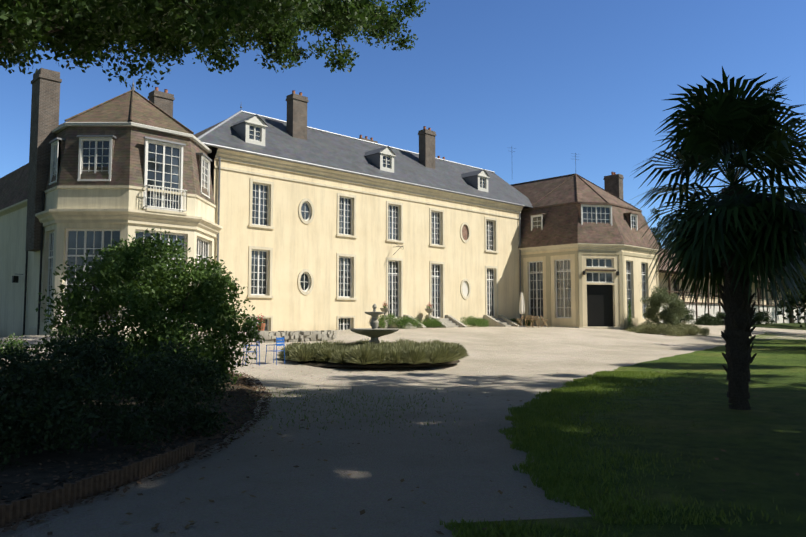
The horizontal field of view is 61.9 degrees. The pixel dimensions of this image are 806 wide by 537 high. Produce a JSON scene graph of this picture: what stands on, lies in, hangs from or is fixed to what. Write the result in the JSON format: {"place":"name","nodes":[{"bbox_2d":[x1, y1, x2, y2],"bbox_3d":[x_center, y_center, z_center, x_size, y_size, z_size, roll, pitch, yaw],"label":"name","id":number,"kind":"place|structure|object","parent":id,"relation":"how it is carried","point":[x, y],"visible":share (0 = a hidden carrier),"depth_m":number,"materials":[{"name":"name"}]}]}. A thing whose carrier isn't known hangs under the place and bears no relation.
{"place":"outdoors","nodes":[
{"label":"outdoors","id":0,"kind":"place"},
{"bbox_2d":[0,0,429,89],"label":"tree branches","id":1,"kind":"object","parent":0,"point":[98,27],"depth_m":18.43,"materials":[{"name":"green plant"}]},
{"bbox_2d":[254,316,267,342],"bbox_3d":[-6.090,2.654,28.834,0.435,1.234,0.421,4,-6,-44],"label":"flower pot","id":2,"kind":"object","parent":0,"point":[262,331],"depth_m":28.72,"materials":[{"name":"ceramic"}]},
{"bbox_2d":[0,324,805,536],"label":"gravel court","id":3,"kind":"object","parent":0,"point":[326,497],"visible":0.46,"depth_m":8.72,"materials":[{"name":"beige gravel"}]},
{"bbox_2d":[0,442,194,527],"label":"log roll edging","id":4,"kind":"object","parent":3,"relation":"on","point":[41,501],"visible":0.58,"depth_m":6.62,"materials":[{"name":"brown wood"}]},
{"bbox_2d":[0,365,259,503],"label":"soil bed","id":5,"kind":"object","parent":3,"relation":"on","point":[36,475],"visible":0.29,"depth_m":8.52,"materials":[{"name":"brown soil"}]},
{"bbox_2d":[0,333,163,382],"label":"plant","id":6,"kind":"object","parent":5,"relation":"on","point":[19,346],"visible":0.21,"depth_m":16.11,"materials":[{"name":"green plant"}]},
{"bbox_2d":[0,326,233,471],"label":"hedge","id":7,"kind":"object","parent":5,"relation":"on","point":[42,415],"visible":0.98,"depth_m":9.09,"materials":[{"name":"green plant"}]},
{"bbox_2d":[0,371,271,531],"bbox_3d":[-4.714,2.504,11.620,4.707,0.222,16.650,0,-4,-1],"label":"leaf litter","id":8,"kind":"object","parent":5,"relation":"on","point":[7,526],"visible":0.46,"depth_m":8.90,"materials":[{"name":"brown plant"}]},
{"bbox_2d":[242,340,259,365],"bbox_3d":[-4.943,2.699,21.901,0.484,0.921,0.484,2,-4,-24],"label":"blue chair","id":9,"kind":"object","parent":3,"relation":"on","point":[254,351],"visible":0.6,"depth_m":21.80,"materials":[{"name":"blue paint"}]},
{"bbox_2d":[265,337,284,364],"bbox_3d":[-4.279,2.744,22.484,0.484,0.921,0.484,-2,-5,26],"label":"blue chair","id":10,"kind":"object","parent":3,"relation":"on","point":[282,344],"visible":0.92,"depth_m":22.42,"materials":[{"name":"blue paint"}]},
{"bbox_2d":[263,330,336,342],"bbox_3d":[-4.663,3.066,30.211,4.054,0.538,0.638,4,-6,-44],"label":"rubble edge","id":11,"kind":"object","parent":3,"relation":"on","point":[301,336],"visible":0.83,"depth_m":30.05,"materials":[{"name":"grey stone"}]},
{"bbox_2d":[297,360,459,366],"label":"lavender bed soil","id":12,"kind":"structure","parent":3,"relation":"on","point":[325,364],"depth_m":22.06,"materials":[{"name":"brown soil"}]},
{"bbox_2d":[277,338,469,364],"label":"lavender bed plants","id":13,"kind":"object","parent":12,"relation":"on","point":[365,352],"visible":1,"depth_m":22.53,"materials":[{"name":"green plant"}]},
{"bbox_2d":[350,304,398,344],"bbox_3d":[-1.052,2.351,24.840,1.840,2.120,1.840,4,-6,-44],"label":"fountain","id":14,"kind":"object","parent":12,"relation":"on","point":[374,332],"visible":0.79,"depth_m":24.59,"materials":[{"name":"stone"}]},
{"bbox_2d":[1,343,803,536],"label":"fallen leaves","id":15,"kind":"object","parent":3,"relation":"on","point":[361,513],"visible":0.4,"depth_m":7.41,"materials":[{"name":"brown plant"}]},
{"bbox_2d":[382,315,518,327],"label":"entrance steps","id":16,"kind":"structure","parent":3,"relation":"on","point":[448,321],"depth_m":49.20,"materials":[{"name":"grey stone"}]},
{"bbox_2d":[519,292,525,326],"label":"closed parasol","id":17,"kind":"object","parent":3,"relation":"on","point":[521,307],"visible":0.92,"depth_m":51.44,"materials":[{"name":"white fabric"}]},
{"bbox_2d":[511,316,535,325],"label":"outdoor chairs","id":18,"kind":"object","parent":3,"relation":"on","point":[515,320],"visible":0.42,"depth_m":54.35,"materials":[{"name":"brown wood"}]},
{"bbox_2d":[532,316,539,327],"bbox_3d":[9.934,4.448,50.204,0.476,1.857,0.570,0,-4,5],"label":"teak chair","id":19,"kind":"object","parent":3,"relation":"on","point":[535,317],"visible":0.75,"depth_m":50.47,"materials":[{"name":"brown wood"}]},
{"bbox_2d":[511,151,660,329],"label":"corner pavilion","id":20,"kind":"structure","parent":3,"relation":"on","point":[586,261],"depth_m":54.46,"materials":[{"name":"paint"}]},
{"bbox_2d":[0,0,805,248],"label":"sky","id":21,"kind":"structure","parent":0,"point":[545,82],"materials":[{"name":"blue"}]},
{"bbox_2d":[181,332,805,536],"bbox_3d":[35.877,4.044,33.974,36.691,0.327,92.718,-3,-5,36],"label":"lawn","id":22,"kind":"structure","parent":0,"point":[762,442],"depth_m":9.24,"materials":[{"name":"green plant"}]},
{"bbox_2d":[722,323,805,329],"bbox_3d":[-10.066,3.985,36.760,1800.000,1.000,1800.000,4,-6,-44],"label":"ground","id":23,"kind":"structure","parent":0,"point":[794,326],"depth_m":78.78,"materials":[{"name":"beige plant"}]},
{"bbox_2d":[0,163,33,337],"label":"side building","id":24,"kind":"structure","parent":23,"relation":"on","point":[16,273],"depth_m":36.91,"materials":[{"name":"white paint"}]},
{"bbox_2d":[25,68,222,334],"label":"corner tower","id":25,"kind":"structure","parent":23,"relation":"on","point":[118,168],"depth_m":32.11,"materials":[{"name":"paint"}]},
{"bbox_2d":[35,228,264,397],"bbox_3d":[-5.716,0.986,15.199,4.847,3.898,5.033,4,-6,-44],"label":"shrub","id":26,"kind":"object","parent":23,"relation":"on","point":[119,278],"depth_m":14.65,"materials":[{"name":"green plant"}]},
{"bbox_2d":[212,147,522,331],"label":"chateau walls","id":27,"kind":"structure","parent":23,"relation":"on","point":[299,247],"depth_m":43.80,"materials":[{"name":"beige paint"}]},
{"bbox_2d":[148,87,532,207],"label":"roof","id":28,"kind":"structure","parent":27,"relation":"on","point":[294,138],"depth_m":46.29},
{"bbox_2d":[380,303,389,327],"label":"potted plant","id":29,"kind":"object","parent":23,"relation":"on","point":[385,310],"depth_m":44.53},
{"bbox_2d":[425,303,433,327],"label":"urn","id":30,"kind":"object","parent":23,"relation":"on","point":[428,310],"depth_m":47.54,"materials":[{"name":"beige stone"}]},
{"bbox_2d":[377,314,489,328],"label":"shrubs","id":31,"kind":"object","parent":23,"relation":"on","point":[402,322],"visible":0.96,"depth_m":43.97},
{"bbox_2d":[626,300,633,327],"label":"conifer","id":32,"kind":"object","parent":23,"relation":"on","point":[630,320],"visible":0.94,"depth_m":52.66,"materials":[{"name":"green plant"}]},
{"bbox_2d":[640,285,689,330],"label":"olive shrub","id":33,"kind":"object","parent":23,"relation":"on","point":[673,312],"visible":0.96,"depth_m":52.40,"materials":[{"name":"green plant"}]},
{"bbox_2d":[623,321,709,335],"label":"lavender bed","id":34,"kind":"object","parent":23,"relation":"on","point":[681,328],"visible":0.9,"depth_m":49.89,"materials":[{"name":"green plant"}]},
{"bbox_2d":[630,66,805,409],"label":"palm","id":35,"kind":"object","parent":23,"relation":"on","point":[749,123],"depth_m":12.61,"materials":[{"name":"green plant"}]},
{"bbox_2d":[683,122,787,229],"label":"palm flower stalks","id":36,"kind":"object","parent":35,"relation":"attached to","point":[732,177],"visible":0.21,"depth_m":13.16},
{"bbox_2d":[634,196,805,326],"bbox_3d":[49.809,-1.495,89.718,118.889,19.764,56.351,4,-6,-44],"label":"tree","id":37,"kind":"object","parent":23,"relation":"on","point":[793,302],"depth_m":38.25,"materials":[{"name":"green plant"}]},
{"bbox_2d":[678,304,775,325],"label":"shrubs","id":38,"kind":"object","parent":23,"relation":"on","point":[715,320],"visible":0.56,"depth_m":70.20,"materials":[{"name":"green plant"}]},
{"bbox_2d":[658,249,805,323],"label":"background building","id":39,"kind":"structure","parent":23,"relation":"on","point":[700,310],"depth_m":74.92,"materials":[{"name":"paint"}]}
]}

